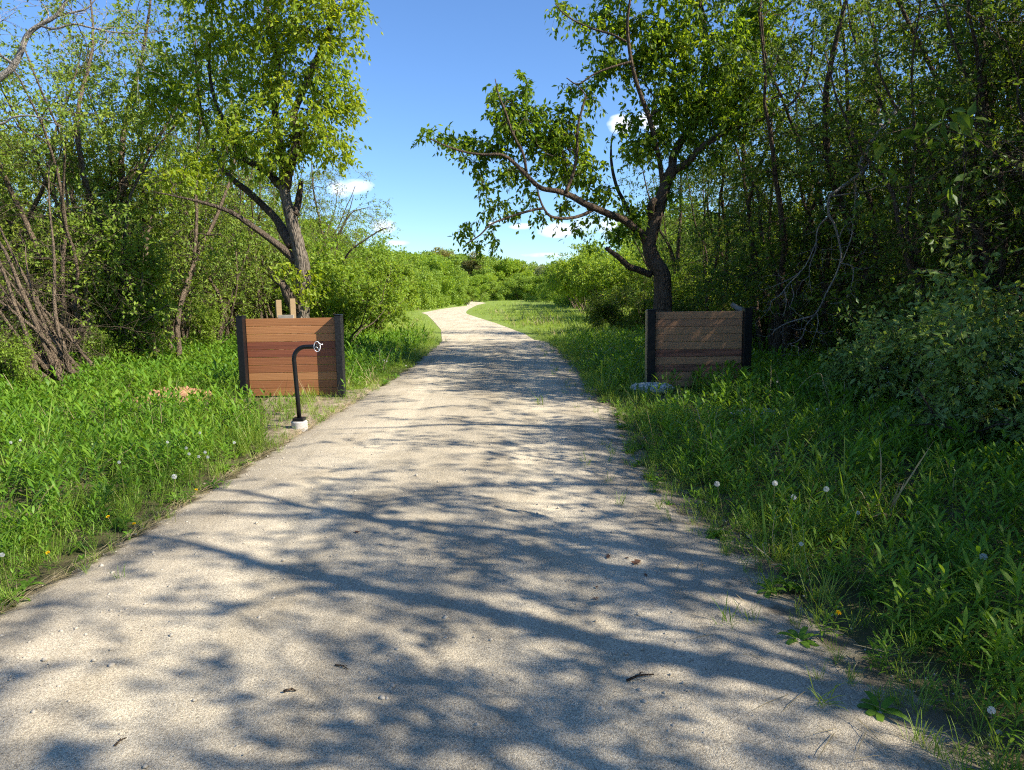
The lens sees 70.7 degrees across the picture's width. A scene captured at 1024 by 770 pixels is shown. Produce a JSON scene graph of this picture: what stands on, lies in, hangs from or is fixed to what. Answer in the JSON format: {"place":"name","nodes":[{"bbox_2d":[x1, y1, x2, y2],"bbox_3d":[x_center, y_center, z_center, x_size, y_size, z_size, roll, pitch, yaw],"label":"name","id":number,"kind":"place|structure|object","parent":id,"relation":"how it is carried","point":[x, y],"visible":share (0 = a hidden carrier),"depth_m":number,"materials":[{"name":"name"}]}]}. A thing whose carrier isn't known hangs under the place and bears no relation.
{"place":"outdoors","nodes":[
{"label":"outdoors","id":0,"kind":"place"},
{"bbox_2d":[0,301,1002,769],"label":"gravel path","id":1,"kind":"structure","parent":0,"point":[520,583],"depth_m":3.56,"materials":[{"name":"beige gravel"}]},
{"bbox_2d":[0,299,1023,769],"bbox_3d":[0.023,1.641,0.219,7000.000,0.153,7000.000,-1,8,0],"label":"ground","id":2,"kind":"structure","parent":0,"point":[862,633],"depth_m":4.93,"materials":[{"name":"green plant"}]},
{"bbox_2d":[0,321,46,393],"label":"bush","id":3,"kind":"object","parent":2,"relation":"on","point":[15,361],"visible":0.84,"depth_m":11.56,"materials":[{"name":"green plant"}]},
{"bbox_2d":[0,309,55,380],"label":"undergrowth shrub","id":4,"kind":"object","parent":2,"relation":"on","point":[20,333],"visible":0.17,"depth_m":12.25,"materials":[{"name":"green plant"}]},
{"bbox_2d":[0,0,89,336],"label":"tree","id":5,"kind":"object","parent":2,"relation":"on","point":[19,249],"visible":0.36,"depth_m":14.30,"materials":[{"name":"green plant"}]},
{"bbox_2d":[0,145,138,287],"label":"tree","id":6,"kind":"object","parent":2,"relation":"on","point":[36,189],"visible":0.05,"depth_m":20.15,"materials":[{"name":"green plant"}]},
{"bbox_2d":[0,112,149,308],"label":"tree","id":7,"kind":"object","parent":2,"relation":"on","point":[47,129],"visible":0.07,"depth_m":20.53,"materials":[{"name":"green plant"}]},
{"bbox_2d":[0,130,166,394],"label":"leaning dead stems","id":8,"kind":"object","parent":2,"relation":"on","point":[65,361],"visible":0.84,"depth_m":12.29,"materials":[{"name":"brown wood"}]},
{"bbox_2d":[77,314,114,365],"bbox_3d":[-8.404,-0.785,14.576,0.801,1.341,0.785,-6,9,-36],"label":"leafy sprout","id":9,"kind":"object","parent":2,"relation":"on","point":[106,343],"visible":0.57,"depth_m":14.56,"materials":[{"name":"green plant"}]},
{"bbox_2d":[0,0,198,126],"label":"bare limbed tree","id":10,"kind":"object","parent":2,"relation":"on","point":[9,70],"visible":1,"depth_m":9.93,"materials":[{"name":"grey plant"}]},
{"bbox_2d":[0,21,221,369],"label":"tree","id":11,"kind":"object","parent":2,"relation":"on","point":[64,234],"visible":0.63,"depth_m":14.05,"materials":[{"name":"green plant"}]},
{"bbox_2d":[0,0,242,343],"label":"tree","id":12,"kind":"object","parent":2,"relation":"on","point":[123,136],"visible":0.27,"depth_m":16.39,"materials":[{"name":"green plant"}]},
{"bbox_2d":[56,168,190,367],"bbox_3d":[-8.456,-2.365,15.814,2.623,4.389,2.570,-1,8,-5],"label":"leafy sprout","id":13,"kind":"object","parent":2,"relation":"on","point":[99,258],"visible":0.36,"depth_m":15.37,"materials":[{"name":"green plant"}]},
{"bbox_2d":[0,7,257,345],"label":"tree","id":14,"kind":"object","parent":2,"relation":"on","point":[44,182],"visible":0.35,"depth_m":15.80,"materials":[{"name":"green plant"}]},
{"bbox_2d":[96,253,178,366],"bbox_3d":[-8.185,-1.549,15.611,1.781,2.682,1.745,5,10,38],"label":"leafy sprout","id":15,"kind":"object","parent":2,"relation":"on","point":[125,343],"visible":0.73,"depth_m":15.38,"materials":[{"name":"green plant"}]},
{"bbox_2d":[69,121,210,308],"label":"tree","id":16,"kind":"object","parent":2,"relation":"on","point":[140,202],"visible":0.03,"depth_m":22.11,"materials":[{"name":"green plant"}]},
{"bbox_2d":[0,0,305,364],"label":"tree","id":17,"kind":"object","parent":2,"relation":"on","point":[185,286],"visible":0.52,"depth_m":15.83,"materials":[{"name":"green plant"}]},
{"bbox_2d":[65,111,245,314],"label":"tree","id":18,"kind":"object","parent":2,"relation":"on","point":[158,161],"visible":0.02,"depth_m":25.31,"materials":[{"name":"green plant"}]},
{"bbox_2d":[135,386,220,402],"bbox_3d":[-5.143,0.178,11.116,1.440,0.348,0.900,-1,8,0],"label":"dirt mound","id":19,"kind":"object","parent":2,"relation":"on","point":[184,393],"visible":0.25,"depth_m":10.96,"materials":[{"name":"soil"}]},
{"bbox_2d":[84,130,281,340],"bbox_3d":[-10.350,-4.366,21.819,6.891,7.008,6.148,2,8,18],"label":"tree","id":20,"kind":"object","parent":2,"relation":"on","point":[193,237],"visible":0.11,"depth_m":21.00,"materials":[{"name":"green plant"}]},
{"bbox_2d":[67,118,310,347],"bbox_3d":[-9.226,-4.164,20.187,6.891,7.008,6.148,-3,8,-16],"label":"tree","id":21,"kind":"object","parent":2,"relation":"on","point":[184,329],"visible":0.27,"depth_m":20.14,"materials":[{"name":"green plant"}]},
{"bbox_2d":[188,285,235,351],"bbox_3d":[-7.991,-1.667,19.020,1.142,1.951,1.166,1,8,11],"label":"leafy sprout","id":22,"kind":"object","parent":2,"relation":"on","point":[214,317],"visible":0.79,"depth_m":18.82,"materials":[{"name":"green plant"}]},
{"bbox_2d":[0,320,437,589],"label":"weeds","id":23,"kind":"object","parent":2,"relation":"on","point":[114,404],"visible":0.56,"depth_m":8.26,"materials":[{"name":"green plant"}]},
{"bbox_2d":[164,99,280,338],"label":"tree","id":24,"kind":"object","parent":2,"relation":"on","point":[236,309],"visible":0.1,"depth_m":22.50,"materials":[{"name":"green plant"}]},
{"bbox_2d":[137,91,312,338],"bbox_3d":[-8.887,-4.840,21.953,5.477,7.661,6.179,-7,10,-40],"label":"tree","id":25,"kind":"object","parent":2,"relation":"on","point":[236,190],"visible":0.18,"depth_m":21.38,"materials":[{"name":"green plant"}]},
{"bbox_2d":[122,0,383,364],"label":"maple tree","id":26,"kind":"object","parent":2,"relation":"on","point":[301,142],"visible":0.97,"depth_m":13.45,"materials":[{"name":"green plant"}]},
{"bbox_2d":[134,128,394,335],"bbox_3d":[-8.030,-4.585,23.217,6.148,7.008,6.891,4,9,31],"label":"tree","id":27,"kind":"object","parent":2,"relation":"on","point":[260,303],"visible":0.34,"depth_m":22.96,"materials":[{"name":"green plant"}]},
{"bbox_2d":[205,148,334,317],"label":"tree","id":28,"kind":"object","parent":2,"relation":"on","point":[310,181],"visible":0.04,"depth_m":30.98,"materials":[{"name":"green plant"}]},
{"bbox_2d":[167,147,386,316],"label":"tree","id":29,"kind":"object","parent":2,"relation":"on","point":[379,214],"visible":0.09,"depth_m":26.81,"materials":[{"name":"green plant"}]},
{"bbox_2d":[275,299,296,349],"bbox_3d":[-3.826,-0.696,12.284,0.353,1.535,0.166,-1,8,0],"label":"timber frame","id":30,"kind":"object","parent":2,"relation":"on","point":[278,307],"visible":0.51,"depth_m":12.19,"materials":[{"name":"brown wood"}]},
{"bbox_2d":[235,314,345,398],"bbox_3d":[-3.411,-0.385,11.200,1.601,1.395,0.202,-1,8,-2],"label":"wooden panel","id":31,"kind":"object","parent":2,"relation":"on","point":[268,337],"visible":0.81,"depth_m":11.22,"materials":[{"name":"brown wood"}]},
{"bbox_2d":[235,206,346,333],"bbox_3d":[-7.071,-3.857,24.435,3.973,4.853,3.623,2,8,17],"label":"willow shrub","id":32,"kind":"object","parent":2,"relation":"on","point":[270,273],"visible":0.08,"depth_m":23.77,"materials":[{"name":"green plant"}]},
{"bbox_2d":[291,341,322,431],"bbox_3d":[-2.462,0.027,8.704,0.440,1.112,0.192,-1,8,0],"label":"bent pipe post","id":33,"kind":"object","parent":2,"relation":"on","point":[299,421],"visible":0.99,"depth_m":8.68,"materials":[{"name":"metal"}]},
{"bbox_2d":[261,384,380,442],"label":"bare soil","id":34,"kind":"structure","parent":2,"relation":"on","point":[288,429],"depth_m":10.03,"materials":[{"name":"beige soil"}]},
{"bbox_2d":[270,214,387,341],"bbox_3d":[-4.634,-2.659,19.102,3.178,3.782,2.898,1,8,13],"label":"willow shrub","id":35,"kind":"object","parent":2,"relation":"on","point":[345,284],"visible":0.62,"depth_m":18.60,"materials":[{"name":"green plant"}]},
{"bbox_2d":[302,218,366,266],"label":"willow shrub","id":36,"kind":"object","parent":2,"relation":"on","point":[346,252],"depth_m":30.83,"materials":[{"name":"green plant"}]},
{"bbox_2d":[303,160,400,314],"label":"slim willow","id":37,"kind":"object","parent":2,"relation":"on","point":[341,227],"visible":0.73,"depth_m":23.41,"materials":[{"name":"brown plant"}]},
{"bbox_2d":[327,211,400,265],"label":"willow shrub","id":38,"kind":"object","parent":2,"relation":"on","point":[356,243],"visible":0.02,"depth_m":38.00,"materials":[{"name":"green plant"}]},
{"bbox_2d":[328,224,412,334],"bbox_3d":[-4.801,-3.271,23.474,3.337,3.846,3.043,-1,8,-1],"label":"willow shrub","id":39,"kind":"object","parent":2,"relation":"on","point":[394,295],"visible":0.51,"depth_m":23.11,"materials":[{"name":"green plant"}]},
{"bbox_2d":[346,234,427,330],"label":"willow shrub","id":40,"kind":"object","parent":2,"relation":"on","point":[414,290],"visible":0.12,"depth_m":27.41,"materials":[{"name":"green plant"}]},
{"bbox_2d":[361,223,417,286],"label":"willow shrub","id":41,"kind":"object","parent":2,"relation":"on","point":[383,246],"visible":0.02,"depth_m":45.95,"materials":[{"name":"green plant"}]},
{"bbox_2d":[409,253,444,309],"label":"tree","id":42,"kind":"object","parent":2,"relation":"on","point":[435,287],"visible":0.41,"depth_m":64.81,"materials":[{"name":"green plant"}]},
{"bbox_2d":[419,264,451,306],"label":"tree","id":43,"kind":"object","parent":2,"relation":"on","point":[438,277],"visible":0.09,"depth_m":69.62,"materials":[{"name":"green plant"}]},
{"bbox_2d":[419,256,462,305],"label":"tree","id":44,"kind":"object","parent":2,"relation":"on","point":[447,284],"visible":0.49,"depth_m":72.80,"materials":[{"name":"green plant"}]},
{"bbox_2d":[442,265,479,304],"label":"tree","id":45,"kind":"object","parent":2,"relation":"on","point":[458,288],"visible":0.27,"depth_m":79.18,"materials":[{"name":"green plant"}]},
{"bbox_2d":[461,251,484,274],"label":"tree","id":46,"kind":"object","parent":2,"relation":"on","point":[469,266],"visible":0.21,"depth_m":131.44,"materials":[{"name":"green plant"}]},
{"bbox_2d":[465,276,490,300],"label":"tree","id":47,"kind":"object","parent":2,"relation":"on","point":[479,289],"visible":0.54,"depth_m":102.96,"materials":[{"name":"green plant"}]},
{"bbox_2d":[467,253,501,293],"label":"tree","id":48,"kind":"object","parent":2,"relation":"on","point":[488,267],"visible":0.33,"depth_m":129.22,"materials":[{"name":"green plant"}]},
{"bbox_2d":[152,299,827,389],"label":"meadow grass","id":49,"kind":"structure","parent":2,"relation":"on","point":[576,319],"depth_m":29.67,"materials":[{"name":"plant"}]},
{"bbox_2d":[477,281,509,300],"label":"tree","id":50,"kind":"object","parent":2,"relation":"on","point":[494,286],"visible":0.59,"depth_m":106.94,"materials":[{"name":"green plant"}]},
{"bbox_2d":[0,359,1019,769],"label":"dry straw","id":51,"kind":"object","parent":2,"relation":"on","point":[612,489],"visible":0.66,"depth_m":5.07,"materials":[{"name":"beige plant"}]},
{"bbox_2d":[0,332,1023,567],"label":"tall grass","id":52,"kind":"structure","parent":2,"relation":"on","point":[837,493],"depth_m":6.49,"materials":[{"name":"plant"}]},
{"bbox_2d":[0,371,1023,769],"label":"broad leaved weeds","id":53,"kind":"object","parent":2,"relation":"on","point":[866,703],"visible":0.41,"depth_m":4.13,"materials":[{"name":"green plant"}]},
{"bbox_2d":[494,272,534,300],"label":"tree","id":54,"kind":"object","parent":2,"relation":"on","point":[520,290],"visible":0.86,"depth_m":104.24,"materials":[{"name":"green plant"}]},
{"bbox_2d":[493,256,536,286],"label":"tree","id":55,"kind":"object","parent":2,"relation":"on","point":[507,267],"visible":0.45,"depth_m":129.94,"materials":[{"name":"green plant"}]},
{"bbox_2d":[522,275,543,299],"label":"tree","id":56,"kind":"object","parent":2,"relation":"on","point":[539,281],"visible":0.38,"depth_m":103.19,"materials":[{"name":"green plant"}]},
{"bbox_2d":[522,276,552,301],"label":"tree","id":57,"kind":"object","parent":2,"relation":"on","point":[541,288],"visible":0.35,"depth_m":91.57,"materials":[{"name":"green plant"}]},
{"bbox_2d":[540,253,570,305],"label":"leafy shrub","id":58,"kind":"object","parent":2,"relation":"on","point":[545,272],"visible":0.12,"depth_m":68.81,"materials":[{"name":"green plant"}]},
{"bbox_2d":[546,252,599,308],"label":"leafy shrub","id":59,"kind":"object","parent":2,"relation":"on","point":[554,280],"visible":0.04,"depth_m":56.03,"materials":[{"name":"green plant"}]},
{"bbox_2d":[550,244,622,313],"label":"leafy shrub","id":60,"kind":"object","parent":2,"relation":"on","point":[562,282],"visible":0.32,"depth_m":43.88,"materials":[{"name":"green plant"}]},
{"bbox_2d":[565,228,637,297],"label":"leafy shrub","id":61,"kind":"object","parent":2,"relation":"on","point":[596,248],"visible":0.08,"depth_m":47.91,"materials":[{"name":"green plant"}]},
{"bbox_2d":[580,277,638,331],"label":"undergrowth shrub","id":62,"kind":"object","parent":2,"relation":"on","point":[605,310],"visible":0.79,"depth_m":26.73,"materials":[{"name":"green plant"}]},
{"bbox_2d":[410,0,813,349],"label":"maple tree","id":63,"kind":"object","parent":2,"relation":"on","point":[653,54],"visible":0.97,"depth_m":14.29,"materials":[{"name":"green plant"}]},
{"bbox_2d":[566,240,660,315],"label":"leafy shrub","id":64,"kind":"object","parent":2,"relation":"on","point":[583,280],"visible":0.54,"depth_m":35.95,"materials":[{"name":"green plant"}]},
{"bbox_2d":[593,243,685,317],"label":"leafy shrub","id":65,"kind":"object","parent":2,"relation":"on","point":[621,274],"visible":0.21,"depth_m":32.44,"materials":[{"name":"green plant"}]},
{"bbox_2d":[608,276,687,332],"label":"undergrowth shrub","id":66,"kind":"object","parent":2,"relation":"on","point":[638,307],"visible":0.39,"depth_m":24.14,"materials":[{"name":"green plant"}]},
{"bbox_2d":[601,180,730,296],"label":"tree","id":67,"kind":"object","parent":2,"relation":"on","point":[647,280],"visible":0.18,"depth_m":29.99,"materials":[{"name":"green plant"}]},
{"bbox_2d":[639,275,711,329],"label":"undergrowth shrub","id":68,"kind":"object","parent":2,"relation":"on","point":[683,306],"visible":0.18,"depth_m":20.44,"materials":[{"name":"green plant"}]},
{"bbox_2d":[651,260,729,318],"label":"leafy shrub","id":69,"kind":"object","parent":2,"relation":"on","point":[674,277],"visible":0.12,"depth_m":23.02,"materials":[{"name":"green plant"}]},
{"bbox_2d":[631,308,752,394],"bbox_3d":[2.844,-0.504,11.438,1.971,1.395,0.520,-1,8,1],"label":"wooden panel","id":70,"kind":"object","parent":2,"relation":"on","point":[686,351],"visible":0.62,"depth_m":11.60,"materials":[{"name":"brown wood"}]},
{"bbox_2d":[610,128,773,310],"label":"tree","id":71,"kind":"object","parent":2,"relation":"on","point":[678,239],"visible":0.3,"depth_m":24.39,"materials":[{"name":"green plant"}]},
{"bbox_2d":[662,228,753,276],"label":"leafy shrub","id":72,"kind":"object","parent":2,"relation":"on","point":[695,264],"visible":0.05,"depth_m":26.00,"materials":[{"name":"green plant"}]},
{"bbox_2d":[636,70,825,333],"bbox_3d":[5.528,-4.169,18.464,4.569,6.704,5.253,-2,8,-11],"label":"tree","id":73,"kind":"object","parent":2,"relation":"on","point":[720,209],"visible":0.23,"depth_m":18.36,"materials":[{"name":"green plant"}]},
{"bbox_2d":[656,138,823,273],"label":"tree","id":74,"kind":"object","parent":2,"relation":"on","point":[712,228],"visible":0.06,"depth_m":24.42,"materials":[{"name":"green plant"}]},
{"bbox_2d":[703,269,813,350],"bbox_3d":[5.857,-1.568,16.548,2.598,2.137,2.610,-1,8,0],"label":"undergrowth shrub","id":75,"kind":"object","parent":2,"relation":"on","point":[764,325],"visible":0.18,"depth_m":16.32,"materials":[{"name":"green plant"}]},
{"bbox_2d":[548,323,1023,750],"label":"weeds","id":76,"kind":"object","parent":2,"relation":"on","point":[985,589],"visible":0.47,"depth_m":5.42,"materials":[{"name":"green plant"}]},
{"bbox_2d":[669,2,924,299],"bbox_3d":[7.778,-5.274,18.620,7.898,9.143,6.672,0,8,8],"label":"tree","id":77,"kind":"object","parent":2,"relation":"on","point":[820,79],"visible":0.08,"depth_m":18.00,"materials":[{"name":"green plant"}]},
{"bbox_2d":[753,271,858,352],"bbox_3d":[6.808,-1.527,16.135,2.598,2.137,2.610,-4,8,-23],"label":"undergrowth shrub","id":78,"kind":"object","parent":2,"relation":"on","point":[810,329],"visible":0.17,"depth_m":15.90,"materials":[{"name":"green plant"}]},
{"bbox_2d":[653,0,1000,364],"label":"tree","id":79,"kind":"object","parent":2,"relation":"on","point":[775,340],"visible":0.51,"depth_m":14.04,"materials":[{"name":"green plant"}]},
{"bbox_2d":[739,69,945,289],"bbox_3d":[8.960,-4.400,18.781,4.507,7.217,6.313,-5,9,-27],"label":"tree","id":80,"kind":"object","parent":2,"relation":"on","point":[804,115],"visible":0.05,"depth_m":18.61,"materials":[{"name":"green plant"}]},
{"bbox_2d":[676,0,1014,361],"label":"tree","id":81,"kind":"object","parent":2,"relation":"on","point":[826,274],"visible":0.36,"depth_m":14.31,"materials":[{"name":"green plant"}]},
{"bbox_2d":[813,273,914,357],"bbox_3d":[6.667,-1.071,13.085,2.480,2.030,2.468,-8,10,-41],"label":"undergrowth shrub","id":82,"kind":"object","parent":2,"relation":"on","point":[836,320],"visible":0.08,"depth_m":13.17,"materials":[{"name":"green plant"}]},
{"bbox_2d":[723,0,1015,360],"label":"tree","id":83,"kind":"object","parent":2,"relation":"on","point":[825,111],"visible":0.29,"depth_m":13.37,"materials":[{"name":"green plant"}]},
{"bbox_2d":[762,69,1009,277],"bbox_3d":[9.981,-4.452,17.576,5.578,7.642,6.602,-7,10,-37],"label":"tree","id":84,"kind":"object","parent":2,"relation":"on","point":[844,180],"visible":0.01,"depth_m":17.90,"materials":[{"name":"green plant"}]},
{"bbox_2d":[769,0,1023,347],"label":"tree","id":85,"kind":"object","parent":2,"relation":"on","point":[982,63],"visible":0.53,"depth_m":9.79,"materials":[{"name":"green plant"}]},
{"bbox_2d":[771,0,1023,347],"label":"tree","id":86,"kind":"object","parent":2,"relation":"on","point":[881,103],"visible":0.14,"depth_m":12.64,"materials":[{"name":"green plant"}]},
{"bbox_2d":[776,0,1023,417],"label":"shade tree","id":87,"kind":"object","parent":2,"relation":"on","point":[993,275],"visible":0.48,"depth_m":9.29,"materials":[{"name":"green plant"}]},
{"bbox_2d":[843,262,957,337],"bbox_3d":[6.861,-0.980,12.031,2.610,2.137,2.598,-5,9,-28],"label":"undergrowth shrub","id":88,"kind":"object","parent":2,"relation":"on","point":[869,301],"visible":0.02,"depth_m":12.23,"materials":[{"name":"green plant"}]},
{"bbox_2d":[795,0,1023,304],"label":"tree","id":89,"kind":"object","parent":2,"relation":"on","point":[926,57],"visible":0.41,"depth_m":10.70,"materials":[{"name":"green plant"}]},
{"bbox_2d":[749,106,928,365],"bbox_3d":[5.173,-2.294,11.400,2.785,4.023,0.920,-1,8,0],"label":"bleached branch","id":90,"kind":"object","parent":89,"relation":"hanging from","point":[830,195],"visible":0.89,"depth_m":11.43,"materials":[{"name":"grey wood"}]},
{"bbox_2d":[811,291,1022,413],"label":"flowering shrub","id":91,"kind":"object","parent":2,"relation":"on","point":[840,364],"visible":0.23,"depth_m":8.82,"materials":[{"name":"green plant"}]},
{"bbox_2d":[823,0,1023,455],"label":"shade tree","id":92,"kind":"object","parent":2,"relation":"on","point":[892,171],"visible":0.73,"depth_m":6.78,"materials":[{"name":"green plant"}]},
{"bbox_2d":[847,268,1023,436],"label":"flowering shrub","id":93,"kind":"object","parent":2,"relation":"on","point":[921,329],"visible":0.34,"depth_m":7.78,"materials":[{"name":"green plant"}]},
{"bbox_2d":[869,0,1023,326],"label":"tree","id":94,"kind":"object","parent":2,"relation":"on","point":[909,142],"visible":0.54,"depth_m":9.12,"materials":[{"name":"green plant"}]},
{"bbox_2d":[870,235,1023,411],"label":"flowering shrub","id":95,"kind":"object","parent":2,"relation":"on","point":[970,263],"visible":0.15,"depth_m":8.49,"materials":[{"name":"green plant"}]},
{"bbox_2d":[872,98,1023,229],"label":"shade tree","id":96,"kind":"object","parent":2,"relation":"on","point":[965,121],"visible":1,"depth_m":3.59,"materials":[{"name":"green plant"}]},
{"bbox_2d":[901,16,1023,265],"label":"tree","id":97,"kind":"object","parent":2,"relation":"on","point":[918,67],"visible":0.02,"depth_m":15.96,"materials":[{"name":"green plant"}]},
{"bbox_2d":[903,80,1023,339],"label":"shade tree","id":98,"kind":"object","parent":2,"relation":"on","point":[978,275],"visible":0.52,"depth_m":7.28,"materials":[{"name":"green plant"}]},
{"bbox_2d":[906,0,1023,302],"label":"tree","id":99,"kind":"object","parent":2,"relation":"on","point":[1010,110],"visible":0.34,"depth_m":9.83,"materials":[{"name":"green plant"}]},
{"bbox_2d":[910,291,1023,461],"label":"flowering shrub","id":100,"kind":"object","parent":2,"relation":"on","point":[986,394],"visible":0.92,"depth_m":6.71,"materials":[{"name":"green plant"}]},
{"bbox_2d":[938,0,1023,208],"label":"tree","id":101,"kind":"object","parent":2,"relation":"on","point":[986,32],"visible":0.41,"depth_m":9.77,"materials":[{"name":"green plant"}]},
{"bbox_2d":[0,0,1023,265],"label":"sky","id":102,"kind":"structure","parent":0,"point":[432,63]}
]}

